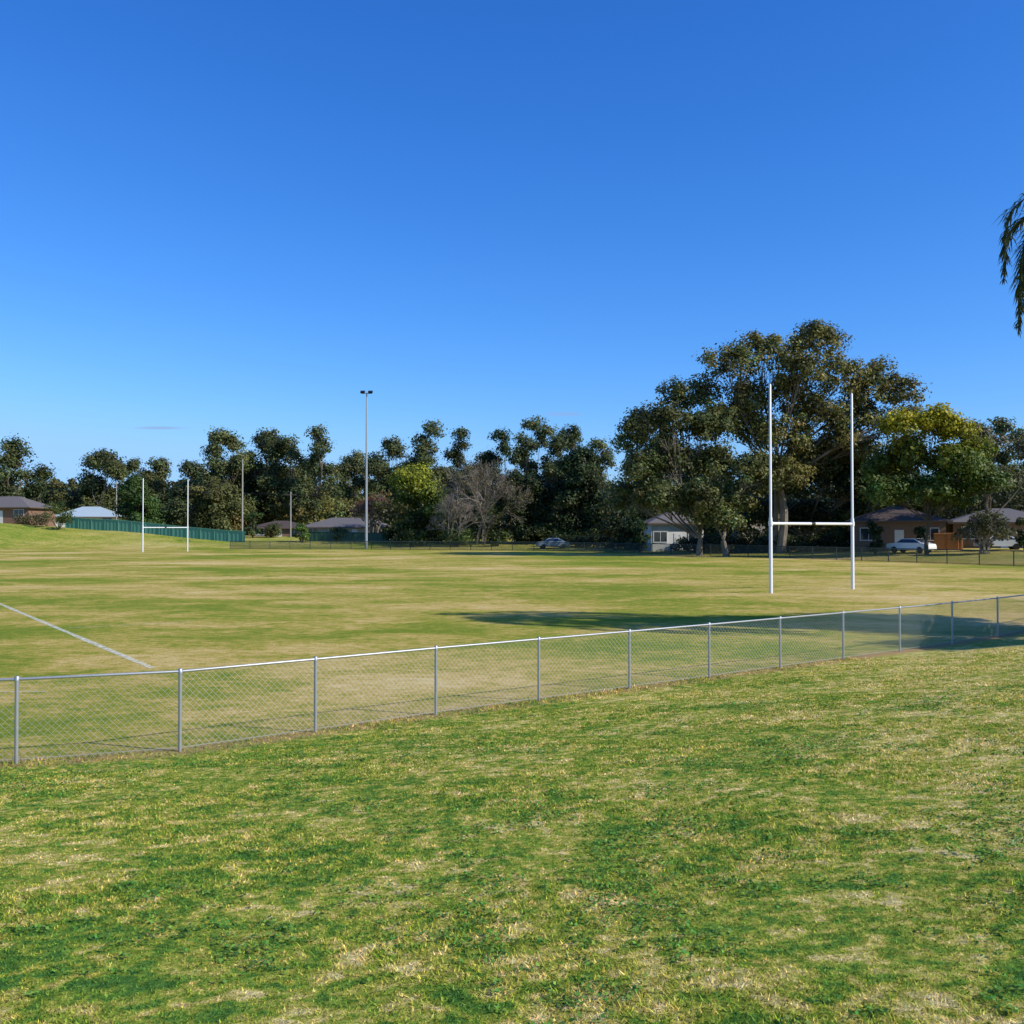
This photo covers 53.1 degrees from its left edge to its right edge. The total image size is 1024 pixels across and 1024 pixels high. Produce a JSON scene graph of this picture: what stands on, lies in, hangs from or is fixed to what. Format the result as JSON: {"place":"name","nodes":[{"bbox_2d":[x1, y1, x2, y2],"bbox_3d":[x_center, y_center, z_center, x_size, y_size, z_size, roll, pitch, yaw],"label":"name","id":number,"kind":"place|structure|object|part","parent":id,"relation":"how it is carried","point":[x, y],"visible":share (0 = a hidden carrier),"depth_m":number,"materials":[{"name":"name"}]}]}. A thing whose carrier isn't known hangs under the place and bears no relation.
{"place":"outdoors","nodes":[
{"label":"outdoors","id":0,"kind":"place"},
{"bbox_2d":[111,482,116,519],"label":"power pole","id":1,"kind":"object","parent":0,"point":[116,499],"visible":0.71,"depth_m":171.98,"materials":[{"name":"grey wood"}]},
{"bbox_2d":[0,523,1023,1023],"bbox_3d":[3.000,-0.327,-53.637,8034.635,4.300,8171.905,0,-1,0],"label":"ground","id":2,"kind":"structure","parent":0,"point":[200,603],"depth_m":11.97,"materials":[{"name":"green plant"}]},
{"bbox_2d":[0,508,54,526],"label":"walls","id":3,"kind":"structure","parent":2,"relation":"on","point":[8,513],"depth_m":167.80,"materials":[{"name":"red brick"}]},
{"bbox_2d":[0,509,23,522],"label":"window frames and door","id":4,"kind":"structure","parent":3,"relation":"attached to","point":[1,516],"depth_m":167.78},
{"bbox_2d":[14,510,22,516],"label":"windows","id":5,"kind":"structure","parent":3,"relation":"attached to","point":[20,512],"depth_m":167.53,"materials":[{"name":"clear glass"}]},
{"bbox_2d":[0,496,51,507],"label":"roof","id":6,"kind":"structure","parent":3,"relation":"on","point":[12,501],"depth_m":169.97,"materials":[{"name":"grey tile"}]},
{"bbox_2d":[0,507,51,508],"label":"gutters","id":7,"kind":"object","parent":6,"relation":"attached to","point":[25,507],"visible":0.46,"depth_m":167.17,"materials":[{"name":"grey metal"}]},
{"bbox_2d":[10,512,53,525],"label":"garden shrub","id":8,"kind":"object","parent":2,"relation":"on","point":[28,519],"visible":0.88,"depth_m":164.46,"materials":[{"name":"green plant"}]},
{"bbox_2d":[42,501,76,529],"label":"garden shrub","id":9,"kind":"object","parent":2,"relation":"on","point":[64,518],"visible":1,"depth_m":159.75,"materials":[{"name":"green plant"}]},
{"bbox_2d":[0,603,152,667],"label":"field sideline marking","id":10,"kind":"object","parent":2,"relation":"on","point":[95,643],"visible":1,"depth_m":25.37,"materials":[{"name":"beige paint"}]},
{"bbox_2d":[55,518,126,526],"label":"walls","id":11,"kind":"structure","parent":2,"relation":"on","point":[63,525],"depth_m":182.22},
{"bbox_2d":[55,507,121,516],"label":"roof","id":12,"kind":"structure","parent":11,"relation":"on","point":[92,512],"depth_m":183.49,"materials":[{"name":"white metal"}]},
{"bbox_2d":[55,517,125,517],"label":"gutters","id":13,"kind":"object","parent":12,"relation":"attached to","point":[93,517],"visible":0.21,"depth_m":181.71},
{"bbox_2d":[112,473,164,523],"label":"fig tree","id":14,"kind":"object","parent":2,"relation":"on","point":[136,507],"visible":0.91,"depth_m":166.78,"materials":[{"name":"green plant"}]},
{"bbox_2d":[65,517,244,541],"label":"teal fence","id":15,"kind":"object","parent":2,"relation":"on","point":[136,527],"visible":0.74,"depth_m":161.99,"materials":[{"name":"teal metal"}]},
{"bbox_2d":[142,479,187,551],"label":"rugby goal posts","id":16,"kind":"object","parent":2,"relation":"on","point":[143,527],"visible":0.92,"depth_m":127.86,"materials":[{"name":"white metal"}]},
{"bbox_2d":[178,478,256,530],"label":"gum tree","id":17,"kind":"object","parent":2,"relation":"on","point":[206,510],"visible":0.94,"depth_m":174.04,"materials":[{"name":"green plant"}]},
{"bbox_2d":[2,481,452,494],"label":"power lines","id":18,"kind":"object","parent":2,"relation":"on","point":[180,490],"visible":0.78,"depth_m":172.09,"materials":[{"name":"black metal"}]},
{"bbox_2d":[241,459,243,530],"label":"power pole","id":19,"kind":"object","parent":2,"relation":"on","point":[242,462],"visible":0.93,"depth_m":167.95,"materials":[{"name":"concrete"}]},
{"bbox_2d":[244,511,264,537],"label":"garden shrub","id":20,"kind":"object","parent":2,"relation":"on","point":[253,524],"visible":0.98,"depth_m":164.80,"materials":[{"name":"green plant"}]},
{"bbox_2d":[261,523,281,537],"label":"garden shrub","id":21,"kind":"object","parent":2,"relation":"on","point":[273,530],"visible":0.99,"depth_m":165.28,"materials":[{"name":"green plant"}]},
{"bbox_2d":[249,529,300,536],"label":"walls","id":22,"kind":"structure","parent":2,"relation":"on","point":[285,532],"depth_m":172.08,"materials":[{"name":"brown brick"}]},
{"bbox_2d":[247,521,302,527],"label":"roof","id":23,"kind":"structure","parent":22,"relation":"on","point":[285,524],"depth_m":173.54,"materials":[{"name":"grey tile"}]},
{"bbox_2d":[255,529,302,534],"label":"windows","id":24,"kind":"structure","parent":22,"relation":"attached to","point":[295,531],"depth_m":171.69,"materials":[{"name":"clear glass"}]},
{"bbox_2d":[285,492,295,536],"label":"power pole","id":25,"kind":"object","parent":2,"relation":"on","point":[290,494],"visible":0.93,"depth_m":169.92,"materials":[{"name":"grey wood"}]},
{"bbox_2d":[292,523,310,541],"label":"garden shrub","id":26,"kind":"object","parent":2,"relation":"on","point":[304,535],"visible":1,"depth_m":157.69,"materials":[{"name":"green plant"}]},
{"bbox_2d":[330,526,349,540],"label":"garden shrub","id":27,"kind":"object","parent":2,"relation":"on","point":[335,529],"visible":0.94,"depth_m":159.19,"materials":[{"name":"green plant"}]},
{"bbox_2d":[305,528,382,532],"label":"walls","id":28,"kind":"structure","parent":2,"relation":"on","point":[349,529],"depth_m":169.94,"materials":[{"name":"brown brick"}]},
{"bbox_2d":[308,528,379,532],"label":"windows","id":29,"kind":"structure","parent":28,"relation":"attached to","point":[312,529],"depth_m":170.16,"materials":[{"name":"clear glass"}]},
{"bbox_2d":[306,518,388,526],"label":"roof","id":30,"kind":"structure","parent":28,"relation":"on","point":[344,522],"depth_m":171.32,"materials":[{"name":"grey tile"}]},
{"bbox_2d":[305,527,381,527],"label":"gutters","id":31,"kind":"object","parent":30,"relation":"attached to","point":[340,527],"visible":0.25,"depth_m":169.40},
{"bbox_2d":[307,531,389,542],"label":"green fence","id":32,"kind":"object","parent":2,"relation":"on","point":[328,536],"visible":0.56,"depth_m":159.02,"materials":[{"name":"green metal"}]},
{"bbox_2d":[360,391,372,546],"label":"floodlight pole","id":33,"kind":"object","parent":2,"relation":"on","point":[366,493],"visible":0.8,"depth_m":145.97,"materials":[{"name":"metal"}]},
{"bbox_2d":[347,490,402,532],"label":"bare tree","id":34,"kind":"object","parent":2,"relation":"on","point":[361,511],"visible":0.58,"depth_m":163.44,"materials":[{"name":"brown plant"}]},
{"bbox_2d":[380,525,398,540],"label":"garden shrub","id":35,"kind":"object","parent":2,"relation":"on","point":[386,534],"visible":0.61,"depth_m":157.47,"materials":[{"name":"green plant"}]},
{"bbox_2d":[405,528,428,546],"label":"garden shrub","id":36,"kind":"object","parent":2,"relation":"on","point":[413,536],"visible":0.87,"depth_m":149.22,"materials":[{"name":"green plant"}]},
{"bbox_2d":[384,459,454,540],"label":"wattle tree","id":37,"kind":"object","parent":2,"relation":"on","point":[416,483],"visible":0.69,"depth_m":156.26,"materials":[{"name":"green plant"}]},
{"bbox_2d":[439,527,476,546],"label":"garden shrub","id":38,"kind":"object","parent":2,"relation":"on","point":[463,536],"visible":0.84,"depth_m":147.19,"materials":[{"name":"green plant"}]},
{"bbox_2d":[426,489,494,546],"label":"bare tree","id":39,"kind":"object","parent":2,"relation":"on","point":[449,502],"visible":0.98,"depth_m":147.79,"materials":[{"name":"brown plant"}]},
{"bbox_2d":[436,457,533,543],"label":"bare tree","id":40,"kind":"object","parent":2,"relation":"on","point":[474,488],"visible":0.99,"depth_m":149.31,"materials":[{"name":"brown plant"}]},
{"bbox_2d":[480,528,510,545],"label":"garden shrub","id":41,"kind":"object","parent":2,"relation":"on","point":[497,537],"visible":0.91,"depth_m":146.46,"materials":[{"name":"green plant"}]},
{"bbox_2d":[0,414,1023,533],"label":"distant gum trees","id":42,"kind":"object","parent":2,"relation":"on","point":[300,481],"visible":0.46,"depth_m":192.24,"materials":[{"name":"green plant"}]},
{"bbox_2d":[0,594,1023,763],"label":"chain link fence","id":43,"kind":"object","parent":2,"relation":"on","point":[179,671],"visible":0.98,"depth_m":15.34,"materials":[{"name":"metal"}]},
{"bbox_2d":[12,473,1023,549],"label":"background trees","id":44,"kind":"object","parent":2,"relation":"on","point":[58,493],"visible":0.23,"depth_m":154.59,"materials":[{"name":"green plant"}]},
{"bbox_2d":[492,468,557,543],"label":"fig tree","id":45,"kind":"object","parent":2,"relation":"on","point":[536,509],"visible":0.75,"depth_m":152.07,"materials":[{"name":"green plant"}]},
{"bbox_2d":[536,538,568,548],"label":"parked car","id":46,"kind":"object","parent":2,"relation":"on","point":[548,540],"visible":0.64,"depth_m":139.16,"materials":[{"name":"silver metal"}]},
{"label":"windows","id":47,"kind":"part","parent":46,"relation":"part of","materials":[{"name":"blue glass"}]},
{"bbox_2d":[548,445,608,541],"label":"fig tree","id":48,"kind":"object","parent":2,"relation":"on","point":[578,487],"visible":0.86,"depth_m":150.61,"materials":[{"name":"green plant"}]},
{"bbox_2d":[573,528,598,546],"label":"garden shrub","id":49,"kind":"object","parent":2,"relation":"on","point":[592,531],"visible":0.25,"depth_m":143.95,"materials":[{"name":"green plant"}]},
{"bbox_2d":[588,482,627,538],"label":"gum tree","id":50,"kind":"object","parent":2,"relation":"on","point":[599,522],"visible":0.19,"depth_m":148.81,"materials":[{"name":"green plant"}]},
{"bbox_2d":[609,514,637,546],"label":"garden shrub","id":51,"kind":"object","parent":2,"relation":"on","point":[613,541],"visible":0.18,"depth_m":135.17,"materials":[{"name":"green plant"}]},
{"bbox_2d":[230,541,1023,565],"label":"boundary fence","id":52,"kind":"object","parent":2,"relation":"on","point":[517,546],"visible":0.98,"depth_m":109.68,"materials":[{"name":"black metal"}]},
{"bbox_2d":[627,520,651,551],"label":"garden shrub","id":53,"kind":"object","parent":2,"relation":"on","point":[638,529],"visible":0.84,"depth_m":123.80,"materials":[{"name":"green plant"}]},
{"bbox_2d":[641,524,703,550],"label":"walls","id":54,"kind":"structure","parent":2,"relation":"on","point":[670,529],"depth_m":124.90,"materials":[{"name":"white paint"}]},
{"bbox_2d":[644,511,693,522],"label":"roof","id":55,"kind":"structure","parent":54,"relation":"on","point":[654,519],"depth_m":125.69,"materials":[{"name":"grey tile"}]},
{"bbox_2d":[637,523,694,523],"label":"gutters","id":56,"kind":"object","parent":55,"relation":"attached to","point":[665,523],"visible":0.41,"depth_m":124.24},
{"bbox_2d":[653,531,688,548],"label":"window frames and door","id":57,"kind":"structure","parent":54,"relation":"attached to","point":[676,536],"depth_m":124.89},
{"bbox_2d":[654,532,697,541],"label":"windows","id":58,"kind":"structure","parent":54,"relation":"attached to","point":[657,536],"depth_m":124.74,"materials":[{"name":"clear glass"}]},
{"bbox_2d":[603,375,789,555],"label":"gum tree","id":59,"kind":"object","parent":2,"relation":"on","point":[713,422],"visible":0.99,"depth_m":107.03,"materials":[{"name":"green plant"}]},
{"bbox_2d":[542,532,850,552],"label":"hedge","id":60,"kind":"object","parent":2,"relation":"on","point":[823,541],"visible":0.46,"depth_m":114.81,"materials":[{"name":"green plant"}]},
{"bbox_2d":[694,520,720,542],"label":"garden shrub","id":61,"kind":"object","parent":2,"relation":"on","point":[710,533],"visible":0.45,"depth_m":121.11,"materials":[{"name":"green plant"}]},
{"bbox_2d":[726,522,799,542],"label":"walls","id":62,"kind":"structure","parent":2,"relation":"on","point":[762,527],"depth_m":137.87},
{"bbox_2d":[761,527,790,548],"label":"garden shrub","id":63,"kind":"object","parent":2,"relation":"on","point":[767,533],"visible":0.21,"depth_m":113.60,"materials":[{"name":"green plant"}]},
{"bbox_2d":[678,318,932,552],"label":"gum tree","id":64,"kind":"object","parent":2,"relation":"on","point":[752,403],"visible":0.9,"depth_m":109.93,"materials":[{"name":"green plant"}]},
{"bbox_2d":[768,384,854,592],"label":"rugby goal posts","id":65,"kind":"object","parent":2,"relation":"on","point":[771,523],"visible":0.94,"depth_m":44.92,"materials":[{"name":"white metal"}]},
{"bbox_2d":[734,434,926,545],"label":"gum tree","id":66,"kind":"object","parent":2,"relation":"on","point":[803,508],"visible":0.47,"depth_m":116.26,"materials":[{"name":"green plant"}]},
{"bbox_2d":[830,525,850,550],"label":"garden shrub","id":67,"kind":"object","parent":2,"relation":"on","point":[845,534],"visible":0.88,"depth_m":109.67,"materials":[{"name":"green plant"}]},
{"bbox_2d":[865,519,884,553],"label":"garden shrub","id":68,"kind":"object","parent":2,"relation":"on","point":[874,530],"visible":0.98,"depth_m":101.77,"materials":[{"name":"green plant"}]},
{"bbox_2d":[848,522,945,551],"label":"walls","id":69,"kind":"structure","parent":2,"relation":"on","point":[887,535],"depth_m":106.30,"materials":[{"name":"brown brick"}]},
{"bbox_2d":[846,506,947,520],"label":"roof","id":70,"kind":"structure","parent":69,"relation":"on","point":[895,513],"depth_m":107.30,"materials":[{"name":"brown tile"}]},
{"bbox_2d":[842,520,952,522],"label":"gutters","id":71,"kind":"object","parent":70,"relation":"attached to","point":[906,521],"visible":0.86,"depth_m":105.26,"materials":[{"name":"white metal"}]},
{"bbox_2d":[860,528,933,549],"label":"window frames and door","id":72,"kind":"structure","parent":69,"relation":"attached to","point":[899,534],"depth_m":106.07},
{"bbox_2d":[861,528,938,539],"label":"windows","id":73,"kind":"structure","parent":69,"relation":"attached to","point":[864,535],"depth_m":106.78,"materials":[{"name":"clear glass"}]},
{"bbox_2d":[886,538,936,552],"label":"parked car","id":74,"kind":"object","parent":2,"relation":"on","point":[918,543],"visible":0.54,"depth_m":100.68,"materials":[{"name":"white paint"}]},
{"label":"windows","id":75,"kind":"part","parent":74,"relation":"part of","materials":[{"name":"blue glass"}]},
{"bbox_2d":[913,526,925,539],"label":"garden shrub","id":76,"kind":"object","parent":2,"relation":"on","point":[920,531],"visible":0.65,"depth_m":101.79,"materials":[{"name":"green plant"}]},
{"bbox_2d":[855,402,1021,554],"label":"wattle tree","id":77,"kind":"object","parent":2,"relation":"on","point":[967,458],"visible":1,"depth_m":96.57,"materials":[{"name":"green plant"}]},
{"bbox_2d":[934,533,962,548],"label":"timber fence","id":78,"kind":"object","parent":2,"relation":"on","point":[942,541],"visible":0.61,"depth_m":103.55,"materials":[{"name":"brown wood"}]},
{"bbox_2d":[973,534,994,549],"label":"garden shrub","id":79,"kind":"object","parent":2,"relation":"on","point":[981,539],"visible":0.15,"depth_m":99.72,"materials":[{"name":"green plant"}]},
{"bbox_2d":[946,524,1023,547],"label":"walls","id":80,"kind":"structure","parent":2,"relation":"on","point":[950,528],"depth_m":107.19,"materials":[{"name":"brown brick"}]},
{"bbox_2d":[962,527,976,537],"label":"windows","id":81,"kind":"structure","parent":80,"relation":"attached to","point":[968,532],"depth_m":107.10,"materials":[{"name":"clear glass"}]},
{"bbox_2d":[951,508,1023,521],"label":"roof","id":82,"kind":"structure","parent":80,"relation":"on","point":[1010,514],"depth_m":108.07,"materials":[{"name":"grey tile"}]},
{"bbox_2d":[946,522,1014,523],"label":"gutters","id":83,"kind":"object","parent":82,"relation":"attached to","point":[965,522],"visible":0.31,"depth_m":106.94,"materials":[{"name":"grey metal"}]},
{"bbox_2d":[950,509,1021,553],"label":"shrub","id":84,"kind":"object","parent":2,"relation":"on","point":[985,524],"visible":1,"depth_m":94.63,"materials":[{"name":"plant"}]},
{"bbox_2d":[953,421,1023,536],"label":"she oak tree","id":85,"kind":"object","parent":2,"relation":"on","point":[1001,440],"visible":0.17,"depth_m":103.52,"materials":[{"name":"green plant"}]},
{"bbox_2d":[973,535,1019,549],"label":"parked car","id":86,"kind":"object","parent":2,"relation":"on","point":[1010,543],"visible":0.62,"depth_m":100.06,"materials":[{"name":"white paint"}]},
{"bbox_2d":[996,193,1023,337],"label":"palm tree","id":87,"kind":"object","parent":2,"relation":"on","point":[1019,291],"visible":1,"depth_m":27.51,"materials":[{"name":"green plant"}]},
{"bbox_2d":[1014,517,1023,549],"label":"garden shrub","id":88,"kind":"object","parent":2,"relation":"on","point":[1020,539],"visible":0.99,"depth_m":97.77,"materials":[{"name":"green plant"}]},
{"bbox_2d":[0,646,1023,1023],"bbox_3d":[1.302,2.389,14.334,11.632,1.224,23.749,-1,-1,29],"label":"lawn grass","id":89,"kind":"structure","parent":0,"point":[730,696],"depth_m":6.54,"materials":[{"name":"green plant"}]},
{"bbox_2d":[0,0,1023,496],"label":"sky","id":90,"kind":"structure","parent":0,"point":[244,216],"materials":[{"name":"blue"}]}
]}

